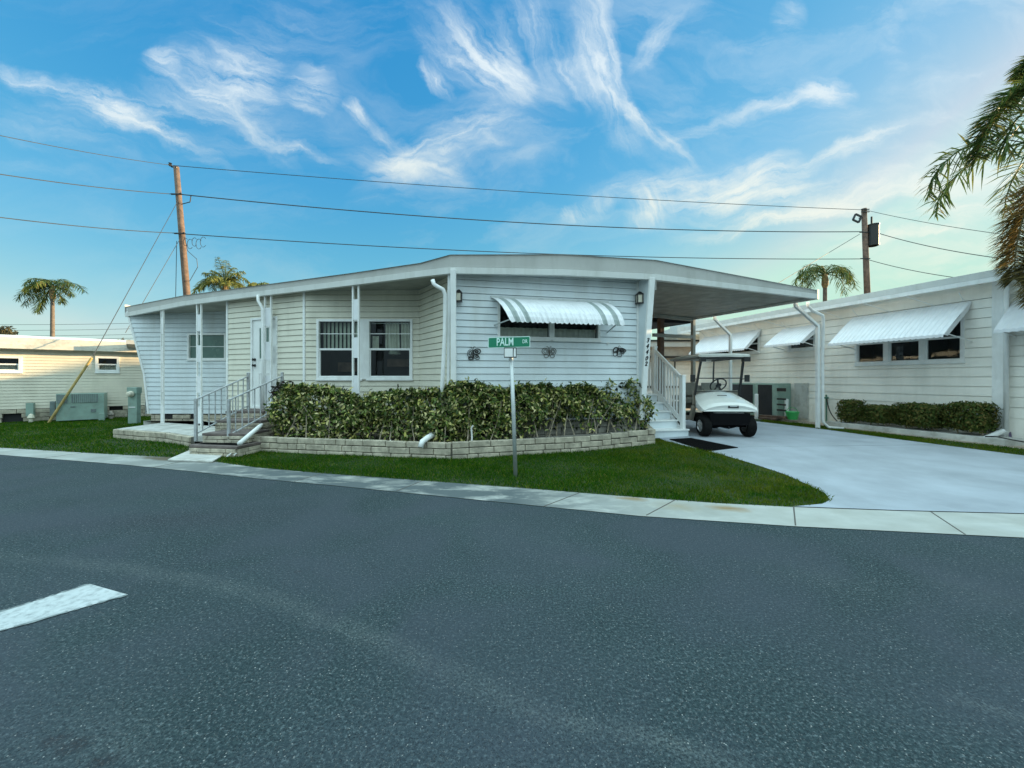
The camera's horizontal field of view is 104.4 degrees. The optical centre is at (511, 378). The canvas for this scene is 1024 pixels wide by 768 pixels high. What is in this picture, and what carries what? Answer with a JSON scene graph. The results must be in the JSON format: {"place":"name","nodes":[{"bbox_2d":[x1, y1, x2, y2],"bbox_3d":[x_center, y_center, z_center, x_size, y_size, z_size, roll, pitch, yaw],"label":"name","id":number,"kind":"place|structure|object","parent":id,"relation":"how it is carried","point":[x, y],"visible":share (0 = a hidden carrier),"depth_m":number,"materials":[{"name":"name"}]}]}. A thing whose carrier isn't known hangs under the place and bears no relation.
{"place":"outdoors","nodes":[
{"label":"outdoors","id":0,"kind":"place"},
{"bbox_2d":[0,323,128,324],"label":"overhead cable","id":1,"kind":"object","parent":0,"point":[55,324],"visible":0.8,"depth_m":59.99,"materials":[{"name":"black rubber"}]},
{"bbox_2d":[0,415,190,456],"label":"grass","id":2,"kind":"structure","parent":0,"point":[14,441],"depth_m":9.23,"materials":[{"name":"green plant"}]},
{"bbox_2d":[62,334,131,335],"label":"overhead cable","id":3,"kind":"object","parent":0,"point":[87,335],"visible":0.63,"depth_m":59.98,"materials":[{"name":"black rubber"}]},
{"bbox_2d":[168,450,221,462],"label":"entry path","id":4,"kind":"structure","parent":0,"point":[186,456],"depth_m":6.87,"materials":[{"name":"white concrete"}]},
{"bbox_2d":[0,416,834,506],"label":"lawn","id":5,"kind":"structure","parent":0,"point":[709,482],"depth_m":5.98,"materials":[{"name":"green plant"}]},
{"bbox_2d":[0,325,18,334],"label":"tree","id":6,"kind":"object","parent":5,"relation":"on","point":[6,330],"visible":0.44,"depth_m":44.48,"materials":[{"name":"green plant"}]},
{"bbox_2d":[27,414,34,422],"bbox_3d":[-15.338,1.250,12.654,0.178,0.300,0.178,0,0,0],"label":"pipe stub","id":7,"kind":"object","parent":5,"relation":"on","point":[30,417],"visible":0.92,"depth_m":12.62,"materials":[{"name":"white plastic"}]},
{"bbox_2d":[12,278,86,336],"bbox_3d":[-34.708,-3.161,30.126,4.570,9.121,2.776,0,0,-25],"label":"palm tree","id":8,"kind":"object","parent":5,"relation":"on","point":[37,288],"visible":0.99,"depth_m":29.90,"materials":[{"name":"green plant"}]},
{"bbox_2d":[47,357,92,422],"bbox_3d":[-14.213,0.355,12.775,1.122,2.120,0.070,0,0,-19],"label":"guy guard","id":9,"kind":"object","parent":5,"relation":"on","point":[69,391],"visible":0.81,"depth_m":12.75,"materials":[{"name":"yellow plastic"}]},
{"bbox_2d":[0,334,151,422],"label":"cream home","id":10,"kind":"object","parent":5,"relation":"on","point":[40,372],"visible":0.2,"depth_m":13.35,"materials":[{"name":"paint"}]},
{"bbox_2d":[0,356,22,372],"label":"window","id":11,"kind":"structure","parent":10,"relation":"in","point":[8,364],"depth_m":12.80,"materials":[{"name":"white paint"}]},
{"bbox_2d":[26,403,34,415],"bbox_3d":[-15.566,0.990,12.829,0.161,0.420,0.200,0,0,-39],"label":"utility box","id":12,"kind":"object","parent":10,"relation":"attached to","point":[30,408],"visible":0.86,"depth_m":12.76,"materials":[{"name":"paint"}]},
{"bbox_2d":[50,401,55,415],"bbox_3d":[-15.158,0.970,13.120,0.112,0.460,0.300,0,0,-39],"label":"utility box","id":13,"kind":"object","parent":10,"relation":"attached to","point":[52,406],"visible":0.57,"depth_m":13.01,"materials":[{"name":"grey metal"}]},
{"bbox_2d":[94,356,119,372],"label":"window","id":14,"kind":"structure","parent":10,"relation":"in","point":[103,364],"depth_m":14.18,"materials":[{"name":"white paint"}]},
{"bbox_2d":[56,393,106,420],"bbox_3d":[-14.316,0.940,13.240,1.108,0.920,0.870,0,0,-39],"label":"package air conditioner","id":15,"kind":"object","parent":5,"relation":"on","point":[82,406],"visible":1,"depth_m":13.05,"materials":[{"name":"paint"}]},
{"bbox_2d":[107,411,113,418],"bbox_3d":[-13.938,1.250,13.783,0.178,0.300,0.178,0,0,0],"label":"pipe stub","id":16,"kind":"object","parent":5,"relation":"on","point":[110,414],"visible":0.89,"depth_m":13.75,"materials":[{"name":"white plastic"}]},
{"bbox_2d":[126,387,141,423],"bbox_3d":[-11.800,0.830,12.338,0.310,1.140,0.305,0,0,0],"label":"meter pedestal","id":17,"kind":"object","parent":5,"relation":"on","point":[133,394],"visible":0.89,"depth_m":12.33,"materials":[{"name":"paint"}]},
{"bbox_2d":[168,162,205,296],"bbox_3d":[-16.272,-4.722,19.967,1.913,12.271,0.394,0,0,0],"label":"utility pole","id":18,"kind":"object","parent":5,"relation":"on","point":[183,245],"visible":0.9,"depth_m":19.89,"materials":[{"name":"brown wood"}]},
{"bbox_2d":[0,174,169,193],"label":"overhead cable","id":19,"kind":"object","parent":18,"relation":"attached to","point":[81,185],"visible":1,"depth_m":16.06,"materials":[{"name":"black rubber"}]},
{"bbox_2d":[0,217,169,232],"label":"overhead cable","id":20,"kind":"object","parent":18,"relation":"attached to","point":[81,226],"visible":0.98,"depth_m":16.03,"materials":[{"name":"black rubber"}]},
{"bbox_2d":[0,135,172,165],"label":"overhead cable","id":21,"kind":"object","parent":18,"relation":"attached to","point":[82,151],"visible":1,"depth_m":16.07,"materials":[{"name":"black rubber"}]},
{"bbox_2d":[93,201,177,354],"bbox_3d":[-15.227,-4.919,16.480,0.022,8.306,7.715,0,0,-24],"label":"overhead cable","id":22,"kind":"object","parent":18,"relation":"attached to","point":[132,283],"visible":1,"depth_m":15.32,"materials":[{"name":"grey metal"}]},
{"bbox_2d":[125,239,179,332],"bbox_3d":[-16.597,-4.600,18.501,0.023,5.263,3.020,0,0,-1],"label":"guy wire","id":23,"kind":"object","parent":18,"relation":"attached to","point":[157,277],"visible":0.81,"depth_m":18.63,"materials":[{"name":"grey metal"}]},
{"bbox_2d":[186,234,765,258],"bbox_3d":[2.795,-7.255,22.349,38.984,0.560,0.041,0,0,-7],"label":"overhead cable","id":24,"kind":"object","parent":18,"relation":"attached to","point":[468,250],"visible":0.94,"depth_m":21.59,"materials":[{"name":"black rubber"}]},
{"bbox_2d":[182,194,863,231],"bbox_3d":[2.652,-8.960,22.349,39.029,0.610,0.049,0,0,-7],"label":"overhead cable","id":25,"kind":"object","parent":18,"relation":"attached to","point":[518,222],"visible":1,"depth_m":22.01,"materials":[{"name":"black rubber"}]},
{"bbox_2d":[190,257,251,293],"bbox_3d":[-19.608,-3.415,27.074,3.436,9.630,3.104,0,0,30],"label":"palm tree","id":26,"kind":"object","parent":5,"relation":"on","point":[219,281],"visible":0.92,"depth_m":26.79,"materials":[{"name":"green plant"}]},
{"bbox_2d":[189,372,283,456],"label":"entry steps","id":27,"kind":"structure","parent":5,"relation":"on","point":[235,425],"depth_m":7.73,"materials":[{"name":"metal"}]},
{"bbox_2d":[199,442,251,444],"bbox_3d":[-5.344,1.198,7.422,0.898,0.001,0.406,0,0,11],"label":"step mat","id":28,"kind":"object","parent":27,"relation":"on","point":[223,443],"visible":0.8,"depth_m":7.36,"materials":[{"name":"black rubber"}]},
{"bbox_2d":[247,281,268,286],"bbox_3d":[-19.176,-2.969,29.924,1.847,8.737,1.830,0,0,0],"label":"palm tree","id":29,"kind":"object","parent":5,"relation":"on","point":[256,284],"visible":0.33,"depth_m":29.58,"materials":[{"name":"green plant"}]},
{"bbox_2d":[125,254,655,447],"bbox_3d":[-5.213,-0.525,12.385,11.427,3.850,14.787,0,0,-24],"label":"mobile home","id":30,"kind":"object","parent":5,"relation":"on","point":[427,324],"visible":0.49,"depth_m":8.41,"materials":[{"name":"metal"}]},
{"bbox_2d":[186,333,225,360],"bbox_3d":[-8.599,-0.897,11.198,1.114,0.771,0.105,0,0,0],"label":"window","id":31,"kind":"structure","parent":30,"relation":"in","point":[214,344],"depth_m":11.22,"materials":[{"name":"white paint"}]},
{"bbox_2d":[252,319,274,405],"bbox_3d":[-5.832,-0.363,9.325,0.787,2.066,0.105,0,0,22],"label":"door","id":32,"kind":"structure","parent":30,"relation":"in","point":[256,359],"depth_m":9.40,"materials":[{"name":"white paint"}]},
{"bbox_2d":[315,319,362,380],"bbox_3d":[-3.843,-0.660,9.197,1.106,1.435,0.805,0,0,0],"label":"window","id":33,"kind":"structure","parent":30,"relation":"in","point":[333,336],"depth_m":9.02,"materials":[{"name":"white paint"}]},
{"bbox_2d":[366,319,419,380],"bbox_3d":[-2.719,-0.660,9.197,1.112,1.435,0.805,0,0,0],"label":"window","id":34,"kind":"structure","parent":30,"relation":"in","point":[389,341],"depth_m":9.01,"materials":[{"name":"white paint"}]},
{"bbox_2d":[467,346,480,359],"bbox_3d":[-0.717,-0.484,7.495,0.262,0.265,0.030,0,0,-13],"label":"wall ornament","id":35,"kind":"object","parent":30,"relation":"attached to","point":[472,354],"depth_m":7.49,"materials":[{"name":"black metal"}]},
{"bbox_2d":[497,301,552,340],"bbox_3d":[0.172,-1.173,8.087,1.193,0.899,0.805,0,0,-13],"label":"window","id":36,"kind":"structure","parent":30,"relation":"in","point":[508,328],"depth_m":7.89,"materials":[{"name":"white paint"}]},
{"bbox_2d":[542,346,555,357],"bbox_3d":[0.732,-0.530,7.827,0.301,0.235,0.029,0,0,-12],"label":"wall ornament","id":37,"kind":"object","parent":30,"relation":"attached to","point":[549,350],"depth_m":7.83,"materials":[{"name":"brown metal"}]},
{"bbox_2d":[538,322,601,341],"bbox_3d":[1.209,-1.173,8.324,1.133,0.899,0.805,0,0,-13],"label":"window","id":38,"kind":"structure","parent":30,"relation":"in","point":[563,332],"depth_m":8.10,"materials":[{"name":"grey glass"}]},
{"bbox_2d":[613,346,625,356],"bbox_3d":[2.214,-0.570,8.167,0.301,0.240,0.035,0,0,-13],"label":"wall ornament","id":39,"kind":"object","parent":30,"relation":"attached to","point":[621,350],"depth_m":8.16,"materials":[{"name":"black metal"}]},
{"bbox_2d":[488,336,529,476],"bbox_3d":[-0.042,0.446,5.675,0.603,2.109,0.108,0,0,0],"label":"street sign","id":40,"kind":"object","parent":5,"relation":"on","point":[510,345],"visible":0.98,"depth_m":5.66,"materials":[{"name":"galvanised steel"},{"name":"green paint"},{"name":"white paint"}]},
{"bbox_2d":[0,455,1023,767],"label":"road","id":41,"kind":"structure","parent":0,"point":[252,623],"depth_m":2.17,"materials":[{"name":"grey asphalt"}]},
{"bbox_2d":[0,584,127,629],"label":"road marking","id":42,"kind":"object","parent":41,"relation":"on","point":[80,597],"visible":1,"depth_m":2.46,"materials":[{"name":"white paint"}]},
{"bbox_2d":[0,448,1023,537],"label":"pavement","id":43,"kind":"structure","parent":0,"point":[998,524],"depth_m":4.37,"materials":[{"name":"concrete"}]},
{"bbox_2d":[46,453,964,533],"bbox_3d":[-1.966,1.393,5.437,12.944,0.004,0.897,0,0,15],"label":"pavement joint","id":44,"kind":"object","parent":43,"relation":"on","point":[647,514],"visible":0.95,"depth_m":4.33,"materials":[{"name":"grey concrete"}]},
{"bbox_2d":[0,0,1023,339],"label":"sky","id":45,"kind":"structure","parent":0,"point":[842,105],"materials":[{"name":"blue"}]},
{"bbox_2d":[6,410,1023,537],"bbox_3d":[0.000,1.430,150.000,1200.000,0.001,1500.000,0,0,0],"label":"ground","id":46,"kind":"structure","parent":0,"point":[661,517],"depth_m":4.31,"materials":[{"name":"concrete"}]},
{"bbox_2d":[113,421,214,446],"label":"porch slab","id":47,"kind":"structure","parent":46,"relation":"on","point":[179,432],"depth_m":9.11,"materials":[{"name":"concrete"}]},
{"bbox_2d":[254,424,655,458],"bbox_3d":[-1.179,1.229,7.983,8.500,0.441,2.235,0,0,0],"label":"stone planter","id":48,"kind":"object","parent":46,"relation":"on","point":[482,448],"visible":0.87,"depth_m":7.30,"materials":[{"name":"stone"}]},
{"bbox_2d":[268,381,293,429],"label":"dark shrub","id":49,"kind":"object","parent":48,"relation":"on","point":[275,387],"visible":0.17,"depth_m":8.11,"materials":[{"name":"green plant"}]},
{"bbox_2d":[263,381,326,437],"bbox_3d":[-4.242,0.674,7.906,1.180,1.283,0.822,0,0,11],"label":"hedge shrub","id":50,"kind":"object","parent":48,"relation":"in","point":[293,398],"visible":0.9,"depth_m":7.72,"materials":[{"name":"green plant"}]},
{"bbox_2d":[303,383,368,438],"bbox_3d":[-3.316,0.697,7.734,1.232,1.247,0.851,0,0,12],"label":"hedge shrub","id":51,"kind":"object","parent":48,"relation":"in","point":[350,404],"visible":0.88,"depth_m":7.55,"materials":[{"name":"green plant"}]},
{"bbox_2d":[355,384,415,440],"bbox_3d":[-2.319,0.693,7.482,1.221,1.222,0.801,0,0,10],"label":"hedge shrub","id":52,"kind":"object","parent":48,"relation":"in","point":[376,411],"visible":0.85,"depth_m":7.37,"materials":[{"name":"green plant"}]},
{"bbox_2d":[402,380,461,441],"bbox_3d":[-1.564,0.689,7.400,1.365,1.345,0.859,0,0,17],"label":"hedge shrub","id":53,"kind":"object","parent":48,"relation":"in","point":[428,418],"visible":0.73,"depth_m":7.19,"materials":[{"name":"green plant"}]},
{"bbox_2d":[444,376,501,441],"bbox_3d":[-0.768,0.647,7.392,1.076,1.425,0.843,0,0,-22],"label":"hedge shrub","id":54,"kind":"object","parent":48,"relation":"in","point":[465,416],"visible":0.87,"depth_m":7.21,"materials":[{"name":"green plant"}]},
{"bbox_2d":[488,380,547,439],"bbox_3d":[0.043,0.683,7.614,1.240,1.402,0.874,0,0,-19],"label":"hedge shrub","id":55,"kind":"object","parent":48,"relation":"in","point":[525,413],"visible":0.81,"depth_m":7.45,"materials":[{"name":"green plant"}]},
{"bbox_2d":[531,379,596,436],"bbox_3d":[0.964,0.579,7.898,1.312,1.210,0.908,0,0,-11],"label":"hedge shrub","id":56,"kind":"object","parent":48,"relation":"in","point":[566,394],"visible":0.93,"depth_m":7.71,"materials":[{"name":"green plant"}]},
{"bbox_2d":[580,377,657,433],"bbox_3d":[2.082,0.610,8.201,1.801,1.315,0.833,0,0,-18],"label":"hedge shrub","id":57,"kind":"object","parent":48,"relation":"in","point":[595,393],"visible":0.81,"depth_m":8.04,"materials":[{"name":"green plant"}]},
{"bbox_2d":[647,340,698,402],"bbox_3d":[7.206,-0.213,20.350,3.572,3.125,4.700,0,0,0],"label":"distant home","id":58,"kind":"object","parent":46,"relation":"on","point":[675,348],"visible":0.16,"depth_m":18.20,"materials":[{"name":"paint"}]},
{"bbox_2d":[791,263,861,300],"bbox_3d":[20.594,-3.117,25.947,3.882,9.035,2.772,0,0,0],"label":"palm tree","id":59,"kind":"object","parent":46,"relation":"on","point":[825,274],"visible":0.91,"depth_m":25.86,"materials":[{"name":"green plant"}]},
{"bbox_2d":[852,208,879,293],"bbox_3d":[22.098,-4.662,24.866,1.658,12.138,0.645,0,0,0],"label":"utility pole","id":60,"kind":"object","parent":46,"relation":"on","point":[871,235],"visible":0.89,"depth_m":24.86,"materials":[{"name":"brown wood"}]},
{"bbox_2d":[173,165,860,209],"bbox_3d":[2.579,-10.595,22.474,39.522,0.295,0.032,0,0,-7],"label":"overhead cable","id":61,"kind":"object","parent":60,"relation":"attached to","point":[506,190],"visible":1,"depth_m":22.05,"materials":[{"name":"black rubber"}]},
{"bbox_2d":[779,234,859,282],"bbox_3d":[17.552,-6.826,23.001,9.575,4.602,0.030,0,0,-25],"label":"overhead cable","id":62,"kind":"object","parent":60,"relation":"attached to","point":[819,258],"visible":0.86,"depth_m":23.17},
{"bbox_2d":[867,259,949,276],"bbox_3d":[22.619,-5.750,20.926,0.034,3.522,7.906,0,0,-6],"label":"overhead cable","id":63,"kind":"object","parent":60,"relation":"attached to","point":[908,269],"visible":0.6,"depth_m":22.31,"materials":[{"name":"black rubber"}]},
{"bbox_2d":[867,210,1004,234],"bbox_3d":[22.645,-8.298,21.000,0.027,4.717,8.050,0,0,-6],"label":"overhead cable","id":64,"kind":"object","parent":60,"relation":"attached to","point":[936,224],"visible":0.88,"depth_m":21.08,"materials":[{"name":"black rubber"}]},
{"bbox_2d":[880,233,1013,259],"bbox_3d":[22.968,-7.085,21.001,0.038,4.331,8.018,0,0,-1],"label":"overhead cable","id":65,"kind":"object","parent":60,"relation":"attached to","point":[939,248],"visible":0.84,"depth_m":21.27,"materials":[{"name":"black rubber"}]},
{"bbox_2d":[915,56,1023,310],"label":"palm tree","id":66,"kind":"object","parent":46,"relation":"on","point":[1011,100],"visible":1,"depth_m":6.48,"materials":[{"name":"green plant"}]},
{"bbox_2d":[664,320,714,339],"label":"garden shed","id":67,"kind":"structure","parent":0,"point":[675,330],"depth_m":22.00,"materials":[{"name":"metal"}]},
{"bbox_2d":[547,418,1023,512],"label":"driveway","id":68,"kind":"structure","parent":0,"point":[882,473],"depth_m":6.05,"materials":[{"name":"grey concrete"}]},
{"bbox_2d":[645,346,689,437],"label":"side stairs","id":69,"kind":"structure","parent":68,"relation":"on","point":[664,423],"depth_m":9.17,"materials":[{"name":"white paint"}]},
{"bbox_2d":[669,438,737,450],"bbox_3d":[3.627,1.276,7.808,0.777,0.045,1.258,0,0,-19],"label":"door mat","id":70,"kind":"object","parent":68,"relation":"on","point":[704,444],"depth_m":7.68,"materials":[{"name":"black rubber"}]},
{"bbox_2d":[669,353,757,436],"bbox_3d":[4.745,0.340,9.603,1.310,1.848,2.234,0,0,3],"label":"golf cart","id":71,"kind":"object","parent":68,"relation":"on","point":[719,406],"visible":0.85,"depth_m":8.78,"materials":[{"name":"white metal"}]},
{"bbox_2d":[651,260,843,428],"bbox_3d":[2.988,-0.555,15.158,5.891,3.710,13.959,0,0,-24],"label":"carport","id":72,"kind":"object","parent":68,"relation":"on","point":[684,294],"visible":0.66,"depth_m":9.93,"materials":[{"name":"metal"}]},
{"bbox_2d":[686,409,1023,448],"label":"side path","id":73,"kind":"structure","parent":0,"point":[821,424],"depth_m":9.59,"materials":[{"name":"concrete"}]},
{"bbox_2d":[754,394,757,418],"bbox_3d":[7.761,0.875,12.597,0.110,0.810,0.110,0,0,0],"label":"white bollard","id":74,"kind":"object","parent":73,"relation":"on","point":[756,405],"visible":0.83,"depth_m":12.55,"materials":[{"name":"paint"}]},
{"bbox_2d":[732,383,790,415],"bbox_3d":[8.229,0.670,13.101,0.540,1.060,2.224,0,0,-15],"label":"air conditioner","id":75,"kind":"object","parent":73,"relation":"on","point":[772,397],"visible":0.6,"depth_m":12.57,"materials":[{"name":"paint"}]},
{"bbox_2d":[758,415,786,419],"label":"scrap boards","id":76,"kind":"object","parent":73,"relation":"on","point":[770,417],"visible":0.93,"depth_m":12.10,"materials":[{"name":"brown wood"}]},
{"bbox_2d":[784,399,788,419],"bbox_3d":[8.396,0.925,12.135,0.106,0.630,0.106,0,0,0],"label":"white pipe","id":77,"kind":"object","parent":73,"relation":"on","point":[786,402],"visible":0.82,"depth_m":12.09,"materials":[{"name":"paint"}]},
{"bbox_2d":[785,407,799,419],"bbox_3d":[8.315,1.021,11.770,0.378,0.358,0.378,0,0,0],"label":"plastic basket","id":78,"kind":"object","parent":73,"relation":"on","point":[792,415],"visible":1,"depth_m":11.67,"materials":[{"name":"green plastic"}]},
{"bbox_2d":[681,266,1023,437],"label":"neighbour home","id":79,"kind":"object","parent":73,"relation":"on","point":[946,341],"visible":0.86,"depth_m":9.62,"materials":[{"name":"white paint"}]},
{"bbox_2d":[706,336,759,353],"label":"window","id":80,"kind":"structure","parent":79,"relation":"in","point":[755,345],"depth_m":14.60,"materials":[{"name":"white paint"}]},
{"bbox_2d":[794,383,807,418],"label":"wall panel","id":81,"kind":"structure","parent":79,"relation":"attached to","point":[801,398],"depth_m":12.07,"materials":[{"name":"grey metal"}]},
{"bbox_2d":[787,329,814,351],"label":"window","id":82,"kind":"structure","parent":79,"relation":"in","point":[803,346],"depth_m":12.49,"materials":[{"name":"white paint"}]},
{"bbox_2d":[824,395,836,422],"bbox_3d":[8.968,0.851,11.103,0.101,0.802,0.559,0,0,0],"label":"hose spigot","id":83,"kind":"object","parent":79,"relation":"attached to","point":[826,398],"visible":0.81,"depth_m":11.35,"materials":[{"name":"black metal"}]},
{"bbox_2d":[854,339,910,365],"bbox_3d":[9.667,-0.915,10.405,0.805,1.190,0.823,0,0,-15],"label":"window","id":84,"kind":"structure","parent":79,"relation":"in","point":[866,354],"depth_m":10.43,"materials":[{"name":"white paint"}]},
{"bbox_2d":[885,335,947,364],"bbox_3d":[9.848,-0.915,9.705,0.805,1.190,0.823,0,0,-15],"label":"window","id":85,"kind":"structure","parent":79,"relation":"in","point":[937,349],"depth_m":9.39,"materials":[{"name":"white paint"}]},
{"bbox_2d":[922,315,965,363],"bbox_3d":[10.029,-0.915,9.005,0.805,1.190,0.823,0,0,-15],"label":"window","id":86,"kind":"structure","parent":79,"relation":"in","point":[956,346],"depth_m":9.19,"materials":[{"name":"white paint"}]},
{"bbox_2d":[826,421,1023,445],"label":"concrete kerb","id":87,"kind":"structure","parent":73,"relation":"on","point":[972,437],"depth_m":8.74,"materials":[{"name":"grey concrete"}]},
{"bbox_2d":[835,399,865,422],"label":"clipped bush","id":88,"kind":"object","parent":87,"relation":"on","point":[849,412],"visible":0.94,"depth_m":10.38,"materials":[{"name":"green plant"}]},
{"bbox_2d":[858,403,897,425],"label":"clipped bush","id":89,"kind":"object","parent":87,"relation":"on","point":[878,414],"visible":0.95,"depth_m":9.75,"materials":[{"name":"green plant"}]},
{"bbox_2d":[889,401,949,430],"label":"clipped bush","id":90,"kind":"object","parent":87,"relation":"on","point":[910,414],"visible":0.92,"depth_m":8.95,"materials":[{"name":"green plant"}]},
{"bbox_2d":[940,400,1002,435],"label":"clipped bush","id":91,"kind":"object","parent":87,"relation":"on","point":[966,419],"visible":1,"depth_m":8.09,"materials":[{"name":"green plant"}]},
{"bbox_2d":[985,436,1023,442],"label":"garden hose","id":92,"kind":"object","parent":73,"relation":"on","point":[1005,438],"visible":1,"depth_m":7.51,"materials":[{"name":"rubber"}]},
{"bbox_2d":[686,411,1023,454],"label":"grass strip","id":93,"kind":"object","parent":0,"point":[759,420],"depth_m":7.83,"materials":[{"name":"plant"}]},
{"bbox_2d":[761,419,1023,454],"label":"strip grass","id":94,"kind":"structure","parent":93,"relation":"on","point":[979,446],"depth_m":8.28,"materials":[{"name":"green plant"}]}
]}

